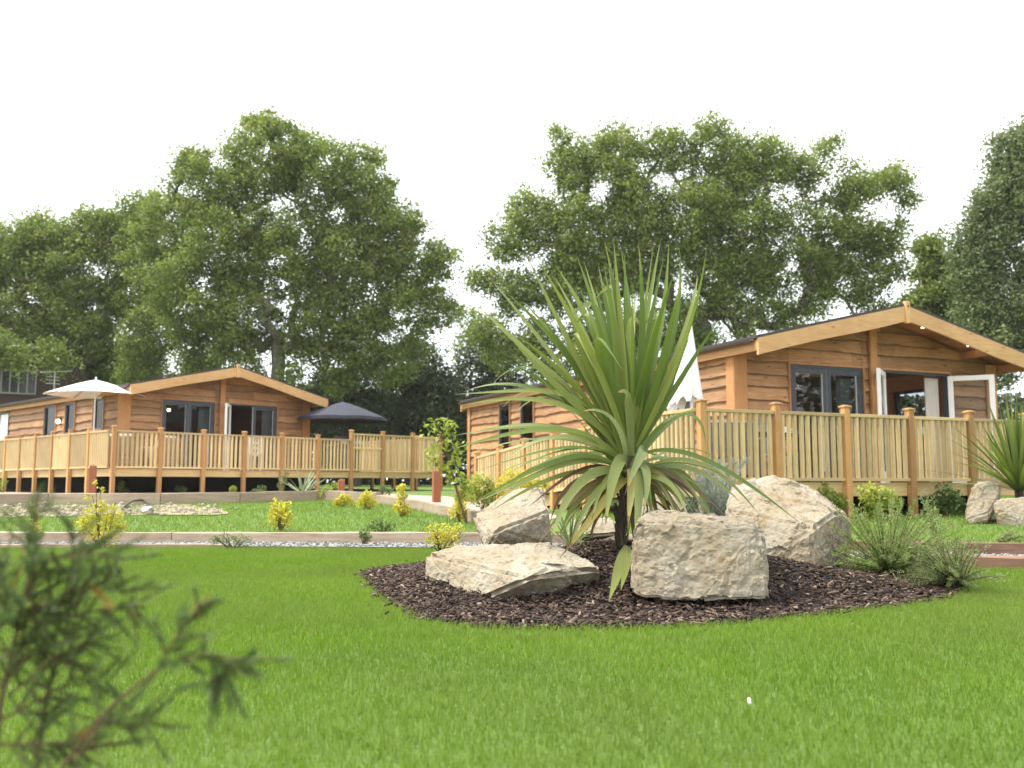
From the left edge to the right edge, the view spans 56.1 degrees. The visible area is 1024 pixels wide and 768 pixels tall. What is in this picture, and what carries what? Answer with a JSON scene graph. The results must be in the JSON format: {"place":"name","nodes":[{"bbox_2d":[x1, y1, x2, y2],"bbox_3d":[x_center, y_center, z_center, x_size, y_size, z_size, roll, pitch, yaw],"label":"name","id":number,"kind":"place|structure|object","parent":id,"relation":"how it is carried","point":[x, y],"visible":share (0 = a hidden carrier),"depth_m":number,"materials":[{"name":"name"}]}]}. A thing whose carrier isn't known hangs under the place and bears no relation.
{"place":"outdoors","nodes":[
{"label":"outdoors","id":0,"kind":"place"},
{"bbox_2d":[0,492,555,518],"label":"path","id":1,"kind":"structure","parent":0,"point":[447,500],"depth_m":20.65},
{"bbox_2d":[0,493,48,504],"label":"sleeper","id":2,"kind":"object","parent":1,"relation":"on","point":[13,498],"visible":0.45,"depth_m":17.79,"materials":[{"name":"brown wood"}]},
{"bbox_2d":[88,465,96,492],"bbox_3d":[-9.998,2.334,22.881,0.150,0.814,0.150,2,-6,-17],"label":"bollard","id":3,"kind":"object","parent":1,"relation":"on","point":[92,476],"visible":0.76,"depth_m":22.82,"materials":[{"name":"brown wood"}]},
{"bbox_2d":[49,493,160,504],"bbox_3d":[-7.666,2.196,18.107,1.954,0.276,0.147,1,-6,-13],"label":"sleeper","id":4,"kind":"object","parent":1,"relation":"on","point":[111,498],"visible":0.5,"depth_m":18.05,"materials":[{"name":"brown wood"}]},
{"bbox_2d":[160,492,239,503],"bbox_3d":[-5.995,2.230,18.496,1.453,0.289,0.147,1,-6,-13],"label":"sleeper","id":5,"kind":"object","parent":1,"relation":"on","point":[204,497],"visible":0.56,"depth_m":18.43,"materials":[{"name":"brown wood"}]},
{"bbox_2d":[240,490,319,502],"bbox_3d":[-4.671,2.291,19.290,0.147,0.300,1.818,-6,-8,44],"label":"sleeper","id":6,"kind":"object","parent":1,"relation":"on","point":[262,497],"visible":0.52,"depth_m":19.21,"materials":[{"name":"brown wood"}]},
{"bbox_2d":[277,469,290,490],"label":"shrub","id":7,"kind":"object","parent":1,"relation":"on","point":[282,485],"visible":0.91,"depth_m":25.15,"materials":[{"name":"green plant"}]},
{"bbox_2d":[282,467,327,490],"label":"yucca","id":8,"kind":"object","parent":1,"relation":"on","point":[304,488],"visible":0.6,"depth_m":22.07,"materials":[{"name":"green plant"}]},
{"bbox_2d":[320,490,380,502],"bbox_3d":[-3.269,2.302,19.368,1.740,0.301,0.146,-5,-8,41],"label":"sleeper","id":9,"kind":"object","parent":1,"relation":"on","point":[331,495],"visible":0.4,"depth_m":19.47,"materials":[{"name":"brown wood"}]},
{"bbox_2d":[376,495,428,511],"bbox_3d":[-1.966,2.141,17.087,0.148,0.297,3.574,2,-6,-20],"label":"sleeper","id":10,"kind":"object","parent":1,"relation":"on","point":[418,505],"visible":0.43,"depth_m":16.77,"materials":[{"name":"brown wood"}]},
{"bbox_2d":[432,470,440,501],"bbox_3d":[-1.485,2.035,18.891,0.150,0.698,0.150,2,-6,-17],"label":"bollard","id":11,"kind":"object","parent":1,"relation":"on","point":[436,487],"visible":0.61,"depth_m":18.82,"materials":[{"name":"brown wood"}]},
{"bbox_2d":[424,502,480,522],"bbox_3d":[-0.896,1.876,13.924,0.148,0.284,3.095,2,-6,-17],"label":"sleeper","id":12,"kind":"object","parent":1,"relation":"on","point":[436,508],"visible":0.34,"depth_m":14.15,"materials":[{"name":"brown wood"}]},
{"bbox_2d":[463,471,501,510],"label":"bushy shrub","id":13,"kind":"object","parent":1,"relation":"on","point":[477,493],"visible":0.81,"depth_m":15.28,"materials":[{"name":"green plant"}]},
{"bbox_2d":[0,540,1023,561],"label":"gravel path","id":14,"kind":"structure","parent":0,"point":[330,544],"depth_m":10.02,"materials":[{"name":"grey gravel"}]},
{"bbox_2d":[0,482,1023,767],"bbox_3d":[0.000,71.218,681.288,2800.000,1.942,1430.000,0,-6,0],"label":"ground","id":15,"kind":"structure","parent":0,"point":[426,490],"depth_m":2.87,"materials":[{"name":"plant"}]},
{"bbox_2d":[0,346,95,405],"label":"house","id":16,"kind":"structure","parent":15,"relation":"on","point":[11,391],"depth_m":45.14,"materials":[{"name":"tile"}]},
{"bbox_2d":[0,369,36,394],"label":"window","id":17,"kind":"structure","parent":16,"relation":"in","point":[8,386],"depth_m":44.83,"materials":[{"name":"grey glass"}]},
{"bbox_2d":[40,371,71,389],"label":"tv aerial","id":18,"kind":"object","parent":16,"relation":"on","point":[54,380],"visible":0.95,"depth_m":41.71,"materials":[{"name":"metal"}]},
{"bbox_2d":[0,183,169,384],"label":"oak tree","id":19,"kind":"object","parent":15,"relation":"on","point":[50,249],"visible":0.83,"depth_m":46.75,"materials":[{"name":"green plant"}]},
{"bbox_2d":[0,531,172,541],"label":"sleeper","id":20,"kind":"object","parent":15,"relation":"on","point":[127,537],"visible":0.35,"depth_m":10.44,"materials":[{"name":"brown wood"}]},
{"bbox_2d":[1,504,196,516],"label":"rubble patch","id":21,"kind":"object","parent":15,"relation":"on","point":[65,507],"visible":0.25,"depth_m":15.79,"materials":[{"name":"grey gravel"}]},
{"bbox_2d":[0,501,237,516],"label":"rubble","id":22,"kind":"object","parent":21,"relation":"on","point":[203,507],"visible":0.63,"depth_m":15.73,"materials":[{"name":"stone"}]},
{"bbox_2d":[121,499,152,511],"bbox_3d":[-6.464,2.084,16.465,0.493,0.172,3.747,2,-6,-22],"label":"cable","id":23,"kind":"object","parent":21,"relation":"on","point":[145,508],"visible":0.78,"depth_m":15.86,"materials":[{"name":"metal"}]},
{"bbox_2d":[74,479,129,547],"bbox_3d":[-4.168,1.332,9.719,0.576,0.728,0.354,-3,-7,23],"label":"golden shrub","id":24,"kind":"object","parent":15,"relation":"on","point":[104,520],"visible":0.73,"depth_m":9.69,"materials":[{"name":"yellow plant"}]},
{"bbox_2d":[0,543,228,548],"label":"sleeper","id":25,"kind":"object","parent":15,"relation":"on","point":[133,546],"visible":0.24,"depth_m":9.74,"materials":[{"name":"brown wood"}]},
{"bbox_2d":[0,482,297,767],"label":"conifer shrub","id":26,"kind":"object","parent":15,"relation":"on","point":[43,623],"visible":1,"depth_m":1.21,"materials":[{"name":"green plant"}]},
{"bbox_2d":[0,364,328,492],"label":"timber cabin","id":27,"kind":"object","parent":15,"relation":"on","point":[237,399],"visible":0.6,"depth_m":29.34,"materials":[{"name":"brown wood"}]},
{"bbox_2d":[0,414,7,471],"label":"side door","id":28,"kind":"structure","parent":27,"relation":"in","point":[4,418],"depth_m":33.42,"materials":[{"name":"metal"}]},
{"bbox_2d":[42,404,57,435],"bbox_3d":[-14.666,1.243,30.511,0.990,1.160,0.130,-6,-8,44],"label":"window","id":29,"kind":"structure","parent":27,"relation":"in","point":[50,413],"depth_m":30.63,"materials":[{"name":"grey glass"}]},
{"bbox_2d":[63,401,76,433],"bbox_3d":[-13.520,1.053,29.416,0.780,1.010,0.130,-6,-8,44],"label":"window","id":30,"kind":"structure","parent":27,"relation":"in","point":[70,407],"depth_m":29.52,"materials":[{"name":"grey glass"}]},
{"bbox_2d":[91,396,105,430],"bbox_3d":[-12.038,0.868,27.998,0.780,0.980,0.130,-6,-8,44],"label":"window","id":31,"kind":"structure","parent":27,"relation":"in","point":[100,403],"depth_m":28.02,"materials":[{"name":"grey glass"}]},
{"bbox_2d":[162,401,188,469],"bbox_3d":[-9.853,1.525,28.042,0.066,2.021,0.783,-6,-8,44],"label":"door","id":32,"kind":"structure","parent":27,"relation":"in","point":[186,404],"depth_m":28.19,"materials":[{"name":"grey plastic"}]},
{"bbox_2d":[187,403,212,469],"bbox_3d":[-9.285,1.582,28.587,0.122,2.021,0.783,-6,-8,44],"label":"door","id":33,"kind":"structure","parent":27,"relation":"in","point":[210,406],"depth_m":28.67,"materials":[{"name":"grey plastic"}]},
{"bbox_2d":[223,403,230,469],"bbox_3d":[-8.562,1.612,28.866,0.066,2.021,0.798,1,-6,-8],"label":"door","id":34,"kind":"structure","parent":27,"relation":"in","point":[227,425],"depth_m":28.81,"materials":[{"name":"white plastic"}]},
{"bbox_2d":[252,407,275,470],"bbox_3d":[-7.789,1.744,30.126,0.122,2.021,0.798,-6,-8,44],"label":"door","id":35,"kind":"structure","parent":27,"relation":"in","point":[254,409],"depth_m":30.22,"materials":[{"name":"grey plastic"}]},
{"bbox_2d":[159,506,227,514],"bbox_3d":[-5.227,2.047,15.621,0.979,0.065,3.410,2,-6,-22],"label":"sand patch","id":36,"kind":"object","parent":15,"relation":"on","point":[174,510],"visible":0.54,"depth_m":15.16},
{"bbox_2d":[0,488,406,492],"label":"soil patch","id":37,"kind":"object","parent":15,"relation":"on","point":[46,491],"visible":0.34,"depth_m":29.17,"materials":[{"name":"brown soil"}]},
{"bbox_2d":[0,425,442,492],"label":"timber deck","id":38,"kind":"structure","parent":15,"relation":"on","point":[68,452],"depth_m":26.87,"materials":[{"name":"brown wood"}]},
{"bbox_2d":[43,377,144,468],"bbox_3d":[-11.596,1.089,26.632,2.680,2.595,2.559,2,-6,-20],"label":"parasol","id":39,"kind":"object","parent":38,"relation":"on","point":[89,389],"visible":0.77,"depth_m":26.39,"materials":[{"name":"white fabric"}]},
{"bbox_2d":[102,434,143,468],"bbox_3d":[-10.087,1.758,24.880,0.880,0.900,0.808,0,-6,-3],"label":"garden armchair","id":40,"kind":"object","parent":38,"relation":"on","point":[120,443],"visible":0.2,"depth_m":24.55,"materials":[{"name":"wicker"}]},
{"bbox_2d":[137,435,180,468],"bbox_3d":[-9.381,1.828,25.551,0.808,0.900,0.880,-3,-7,23],"label":"garden armchair","id":41,"kind":"object","parent":38,"relation":"on","point":[148,458],"visible":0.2,"depth_m":25.32,"materials":[{"name":"wood"}]},
{"bbox_2d":[240,437,261,469],"bbox_3d":[-7.492,1.992,27.591,0.475,1.000,0.480,-6,-8,44],"label":"garden chair","id":42,"kind":"object","parent":38,"relation":"on","point":[253,453],"visible":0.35,"depth_m":27.50,"materials":[{"name":"beige wood"}]},
{"bbox_2d":[297,400,386,471],"bbox_3d":[-5.513,1.679,31.195,2.749,2.376,2.749,-1,-6,9],"label":"parasol","id":43,"kind":"object","parent":38,"relation":"on","point":[342,412],"visible":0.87,"depth_m":30.62,"materials":[{"name":"grey fabric"}]},
{"bbox_2d":[325,436,368,471],"bbox_3d":[-5.221,2.214,30.395,0.572,1.135,1.500,-6,-8,44],"label":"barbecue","id":44,"kind":"object","parent":38,"relation":"on","point":[340,437],"visible":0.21,"depth_m":30.15,"materials":[{"name":"grey metal"}]},
{"bbox_2d":[208,531,251,549],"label":"weed clump","id":45,"kind":"object","parent":15,"relation":"on","point":[226,541],"visible":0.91,"depth_m":9.58,"materials":[{"name":"green plant"}]},
{"bbox_2d":[265,497,295,530],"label":"golden shrub","id":46,"kind":"object","parent":15,"relation":"on","point":[283,513],"visible":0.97,"depth_m":10.91,"materials":[{"name":"yellow plant"}]},
{"bbox_2d":[109,105,467,403],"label":"oak tree","id":47,"kind":"object","parent":15,"relation":"on","point":[377,255],"visible":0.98,"depth_m":42.12,"materials":[{"name":"green plant"}]},
{"bbox_2d":[172,532,437,542],"bbox_3d":[-2.249,1.707,10.461,2.888,0.189,0.127,0,-6,1],"label":"sleeper","id":48,"kind":"object","parent":15,"relation":"on","point":[390,537],"visible":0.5,"depth_m":10.41,"materials":[{"name":"brown wood"}]},
{"bbox_2d":[332,493,354,506],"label":"golden shrub","id":49,"kind":"object","parent":15,"relation":"on","point":[343,499],"visible":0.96,"depth_m":16.98,"materials":[{"name":"yellow plant"}]},
{"bbox_2d":[298,354,405,485],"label":"evergreen tree","id":50,"kind":"object","parent":15,"relation":"on","point":[373,400],"visible":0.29,"depth_m":44.59,"materials":[{"name":"green plant"}]},
{"bbox_2d":[358,529,371,543],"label":"weed clump","id":51,"kind":"object","parent":15,"relation":"on","point":[365,536],"visible":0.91,"depth_m":10.18,"materials":[{"name":"green plant"}]},
{"bbox_2d":[355,489,378,509],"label":"golden shrub","id":52,"kind":"object","parent":15,"relation":"on","point":[367,500],"visible":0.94,"depth_m":16.01,"materials":[{"name":"yellow plant"}]},
{"bbox_2d":[365,516,396,531],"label":"weed clump","id":53,"kind":"object","parent":15,"relation":"on","point":[388,527],"visible":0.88,"depth_m":10.73,"materials":[{"name":"green plant"}]},
{"bbox_2d":[392,482,412,516],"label":"golden shrub","id":54,"kind":"object","parent":15,"relation":"on","point":[403,508],"visible":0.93,"depth_m":13.84,"materials":[{"name":"yellow plant"}]},
{"bbox_2d":[368,334,470,485],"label":"evergreen tree","id":55,"kind":"object","parent":15,"relation":"on","point":[424,397],"visible":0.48,"depth_m":46.35,"materials":[{"name":"green plant"}]},
{"bbox_2d":[424,521,464,550],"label":"golden shrub","id":56,"kind":"object","parent":15,"relation":"on","point":[437,541],"visible":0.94,"depth_m":8.78,"materials":[{"name":"yellow plant"}]},
{"bbox_2d":[419,417,475,522],"bbox_3d":[-0.824,1.114,12.302,0.720,1.399,0.695,0,-6,0],"label":"sapling","id":57,"kind":"object","parent":15,"relation":"on","point":[460,497],"visible":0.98,"depth_m":12.34,"materials":[{"name":"green plant"}]},
{"bbox_2d":[447,497,469,521],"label":"golden shrub","id":58,"kind":"object","parent":15,"relation":"on","point":[457,513],"visible":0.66,"depth_m":12.70,"materials":[{"name":"yellow plant"}]},
{"bbox_2d":[444,299,505,395],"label":"slender tree","id":59,"kind":"object","parent":15,"relation":"on","point":[460,344],"visible":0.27,"depth_m":56.52,"materials":[{"name":"green plant"}]},
{"bbox_2d":[442,328,535,463],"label":"evergreen tree","id":60,"kind":"object","parent":15,"relation":"on","point":[490,378],"visible":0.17,"depth_m":49.75,"materials":[{"name":"green plant"}]},
{"bbox_2d":[494,465,550,495],"bbox_3d":[0.164,1.669,15.246,0.926,0.770,0.434,0,-6,0],"label":"bushy shrub","id":61,"kind":"object","parent":15,"relation":"on","point":[525,485],"visible":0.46,"depth_m":15.22,"materials":[{"name":"yellow plant"}]},
{"bbox_2d":[439,532,626,543],"bbox_3d":[0.212,1.684,10.239,2.028,0.190,0.128,-1,-6,11],"label":"sleeper","id":62,"kind":"object","parent":15,"relation":"on","point":[470,537],"visible":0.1,"depth_m":10.31,"materials":[{"name":"brown wood"}]},
{"bbox_2d":[473,421,618,510],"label":"access ramp","id":63,"kind":"structure","parent":15,"relation":"on","point":[500,454],"depth_m":16.90,"materials":[{"name":"brown wood"}]},
{"bbox_2d":[284,363,1023,484],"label":"hedge","id":64,"kind":"object","parent":15,"relation":"on","point":[910,402],"visible":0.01,"depth_m":53.06,"materials":[{"name":"green plant"}]},
{"bbox_2d":[344,538,969,630],"bbox_3d":[0.837,1.169,6.284,3.839,0.300,3.920,0,-6,0],"label":"mulch bed","id":65,"kind":"object","parent":15,"relation":"on","point":[608,579],"visible":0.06,"depth_m":5.08,"materials":[{"name":"brown wood"}]},
{"bbox_2d":[473,487,551,544],"bbox_3d":[0.013,1.095,7.436,0.616,0.601,1.145,0,-6,0],"label":"boulder","id":66,"kind":"object","parent":65,"relation":"on","point":[518,519],"visible":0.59,"depth_m":7.14,"materials":[{"name":"stone"}]},
{"bbox_2d":[426,542,599,598],"bbox_3d":[-0.034,1.105,5.650,0.834,0.347,1.433,4,-7,-34],"label":"boulder","id":67,"kind":"object","parent":65,"relation":"on","point":[495,571],"visible":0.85,"depth_m":5.20,"materials":[{"name":"stone"}]},
{"bbox_2d":[547,503,601,543],"bbox_3d":[0.431,1.010,6.907,0.438,0.331,0.498,0,-6,0],"label":"grass tuft","id":68,"kind":"object","parent":65,"relation":"on","point":[565,534],"visible":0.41,"depth_m":6.90,"materials":[{"name":"green plant"}]},
{"bbox_2d":[568,516,615,540],"bbox_3d":[0.612,1.121,7.420,0.390,0.205,0.567,0,-6,0],"label":"boulder","id":69,"kind":"object","parent":65,"relation":"on","point":[607,530],"visible":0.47,"depth_m":7.19,"materials":[{"name":"stone"}]},
{"bbox_2d":[449,238,795,600],"bbox_3d":[0.610,0.087,5.824,1.926,2.164,1.590,4,-7,-35],"label":"strappy palm","id":70,"kind":"object","parent":65,"relation":"on","point":[630,394],"visible":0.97,"depth_m":5.65,"materials":[{"name":"green plant"}]},
{"bbox_2d":[641,491,689,515],"bbox_3d":[1.166,0.988,7.338,0.380,0.376,0.845,-1,-6,10],"label":"boulder","id":71,"kind":"object","parent":65,"relation":"on","point":[681,508],"visible":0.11,"depth_m":7.07,"materials":[{"name":"grey stone"}]},
{"bbox_2d":[630,510,768,600],"bbox_3d":[1.035,0.927,5.234,0.851,0.479,0.830,0,-6,0],"label":"boulder","id":72,"kind":"object","parent":65,"relation":"on","point":[676,555],"visible":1,"depth_m":4.92,"materials":[{"name":"grey stone"}]},
{"bbox_2d":[677,453,751,515],"bbox_3d":[1.404,0.862,6.922,0.592,0.734,0.521,0,-6,0],"label":"silver shrub","id":73,"kind":"object","parent":65,"relation":"on","point":[720,501],"visible":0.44,"depth_m":6.90,"materials":[{"name":"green plant"}]},
{"bbox_2d":[725,475,851,566],"bbox_3d":[1.966,0.964,6.770,0.794,0.645,1.433,-2,-6,22],"label":"boulder","id":74,"kind":"object","parent":65,"relation":"on","point":[810,534],"visible":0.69,"depth_m":6.33,"materials":[{"name":"stone"}]},
{"bbox_2d":[824,492,1010,582],"bbox_3d":[2.578,1.004,6.254,1.369,0.605,0.854,0,-6,0],"label":"feathery shrub","id":75,"kind":"object","parent":65,"relation":"on","point":[874,561],"visible":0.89,"depth_m":6.14,"materials":[{"name":"green plant"}]},
{"bbox_2d":[873,534,1007,588],"bbox_3d":[2.575,1.096,5.921,0.891,0.366,0.633,0,-6,0],"label":"sage shrub","id":76,"kind":"object","parent":65,"relation":"on","point":[948,573],"visible":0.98,"depth_m":5.83,"materials":[{"name":"green plant"}]},
{"bbox_2d":[457,108,929,384],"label":"oak tree","id":77,"kind":"object","parent":15,"relation":"on","point":[818,258],"visible":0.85,"depth_m":40.37,"materials":[{"name":"green plant"}]},
{"bbox_2d":[468,499,965,517],"bbox_3d":[4.600,2.313,18.328,8.770,0.187,8.950,3,-7,-24],"label":"soil patch","id":78,"kind":"object","parent":15,"relation":"on","point":[611,508],"visible":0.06,"depth_m":16.20,"materials":[{"name":"brown soil"}]},
{"bbox_2d":[458,301,1023,505],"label":"timber cabin","id":79,"kind":"object","parent":15,"relation":"on","point":[878,361],"visible":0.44,"depth_m":17.54,"materials":[{"name":"brown wood"}]},
{"bbox_2d":[498,401,511,448],"bbox_3d":[-0.169,1.176,25.040,0.130,1.390,0.730,3,-7,-24],"label":"window","id":80,"kind":"structure","parent":79,"relation":"in","point":[504,415],"depth_m":25.15,"materials":[{"name":"black glass"}]},
{"bbox_2d":[520,401,535,443],"bbox_3d":[0.401,1.043,23.768,0.130,1.390,0.810,3,-7,-24],"label":"window","id":81,"kind":"structure","parent":79,"relation":"in","point":[527,412],"depth_m":23.88,"materials":[{"name":"black glass"}]},
{"bbox_2d":[791,367,829,482],"bbox_3d":[5.236,0.721,16.836,0.783,2.021,0.122,3,-7,-24],"label":"door","id":82,"kind":"structure","parent":79,"relation":"in","point":[823,382],"depth_m":16.93,"materials":[{"name":"grey plastic"}]},
{"bbox_2d":[826,369,863,482],"bbox_3d":[5.956,0.754,17.156,0.783,2.021,0.122,3,-7,-24],"label":"door","id":83,"kind":"structure","parent":79,"relation":"in","point":[857,386],"depth_m":17.20,"materials":[{"name":"grey plastic"}]},
{"bbox_2d":[876,368,889,482],"bbox_3d":[6.618,0.758,17.194,0.122,2.021,0.798,-3,-7,28],"label":"door","id":84,"kind":"structure","parent":79,"relation":"in","point":[880,374],"depth_m":17.16,"materials":[{"name":"white plastic"}]},
{"bbox_2d":[895,389,923,438],"bbox_3d":[8.587,0.653,20.534,0.098,1.030,0.900,3,-7,-24],"label":"window","id":85,"kind":"structure","parent":79,"relation":"in","point":[897,394],"depth_m":20.90,"materials":[{"name":"grey glass"}]},
{"bbox_2d":[947,374,996,482],"bbox_3d":[8.653,0.844,18.011,0.798,2.021,0.066,-3,-7,25],"label":"door","id":86,"kind":"structure","parent":79,"relation":"in","point":[990,377],"depth_m":18.06,"materials":[{"name":"white plastic"}]},
{"bbox_2d":[590,399,1023,518],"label":"timber deck","id":87,"kind":"structure","parent":15,"relation":"on","point":[675,434],"depth_m":13.41,"materials":[{"name":"brown wood"}]},
{"bbox_2d":[667,327,702,410],"bbox_3d":[2.619,0.224,14.355,0.615,2.492,0.499,0,-6,0],"label":"parasol","id":88,"kind":"object","parent":87,"relation":"on","point":[689,389],"visible":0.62,"depth_m":14.32,"materials":[{"name":"white fabric"}]},
{"bbox_2d":[696,421,760,477],"bbox_3d":[3.084,0.975,13.593,0.880,0.840,0.808,-1,-6,7],"label":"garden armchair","id":89,"kind":"object","parent":87,"relation":"on","point":[725,438],"visible":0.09,"depth_m":13.26,"materials":[{"name":"wood"}]},
{"bbox_2d":[758,420,795,481],"bbox_3d":[4.159,1.059,15.160,0.475,1.000,0.480,-6,-8,43],"label":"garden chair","id":90,"kind":"object","parent":87,"relation":"on","point":[766,443],"visible":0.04,"depth_m":15.27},
{"bbox_2d":[746,432,811,482],"bbox_3d":[3.748,1.108,14.358,1.300,0.735,0.800,3,-7,-24],"label":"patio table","id":91,"kind":"object","parent":87,"relation":"on","point":[804,450],"visible":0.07,"depth_m":14.28,"materials":[{"name":"wood"}]},
{"bbox_2d":[816,482,847,509],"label":"laurel bush","id":92,"kind":"object","parent":15,"relation":"on","point":[831,498],"visible":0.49,"depth_m":13.21,"materials":[{"name":"green plant"}]},
{"bbox_2d":[855,481,902,521],"bbox_3d":[4.918,1.573,12.843,0.641,0.578,0.346,0,-6,0],"label":"laurel bush","id":93,"kind":"object","parent":15,"relation":"on","point":[874,493],"visible":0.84,"depth_m":12.81,"materials":[{"name":"green plant"}]},
{"bbox_2d":[918,488,943,538],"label":"wiry shrub","id":94,"kind":"object","parent":15,"relation":"on","point":[935,516],"visible":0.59,"depth_m":9.49,"materials":[{"name":"green plant"}]},
{"bbox_2d":[923,481,966,516],"bbox_3d":[6.255,1.670,13.867,0.626,0.540,0.366,0,-6,0],"label":"laurel bush","id":95,"kind":"object","parent":15,"relation":"on","point":[957,502],"visible":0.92,"depth_m":13.81,"materials":[{"name":"green plant"}]},
{"bbox_2d":[893,229,997,328],"bbox_3d":[17.412,-1.002,38.377,5.814,10.466,3.144,0,-6,0],"label":"young oak","id":96,"kind":"object","parent":15,"relation":"on","point":[929,293],"visible":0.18,"depth_m":38.31,"materials":[{"name":"green plant"}]},
{"bbox_2d":[923,554,1023,570],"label":"sleeper","id":97,"kind":"object","parent":15,"relation":"on","point":[1000,561],"visible":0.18,"depth_m":7.37,"materials":[{"name":"red wood"}]},
{"bbox_2d":[934,111,1023,394],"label":"ash tree","id":98,"kind":"object","parent":15,"relation":"on","point":[993,228],"visible":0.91,"depth_m":33.28,"materials":[{"name":"green plant"}]},
{"bbox_2d":[945,541,1023,554],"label":"sleeper","id":99,"kind":"object","parent":15,"relation":"on","point":[1009,548],"visible":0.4,"depth_m":8.72,"materials":[{"name":"red wood"}]},
{"bbox_2d":[995,529,1023,542],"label":"weed clump","id":100,"kind":"object","parent":15,"relation":"on","point":[1008,534],"visible":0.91,"depth_m":9.04,"materials":[{"name":"green plant"}]},
{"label":"mulch bed","id":101,"kind":"structure","parent":15,"relation":"on","visible":0},
{"bbox_2d":[922,394,1023,497],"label":"strappy palm","id":102,"kind":"object","parent":101,"relation":"on","point":[1008,459],"visible":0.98,"depth_m":12.85,"materials":[{"name":"green plant"}]},
{"bbox_2d":[965,480,1001,523],"bbox_3d":[6.185,1.566,12.593,1.105,0.604,0.398,6,-8,-44],"label":"boulder","id":103,"kind":"object","parent":101,"relation":"on","point":[980,503],"visible":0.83,"depth_m":12.32,"materials":[{"name":"stone"}]},
{"bbox_2d":[993,497,1023,525],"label":"boulder","id":104,"kind":"object","parent":101,"relation":"on","point":[1008,511],"visible":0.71,"depth_m":11.93,"materials":[{"name":"stone"}]},
{"bbox_2d":[0,0,1023,481],"label":"sky","id":105,"kind":"structure","parent":0,"point":[461,95],"materials":[{"name":"white"}]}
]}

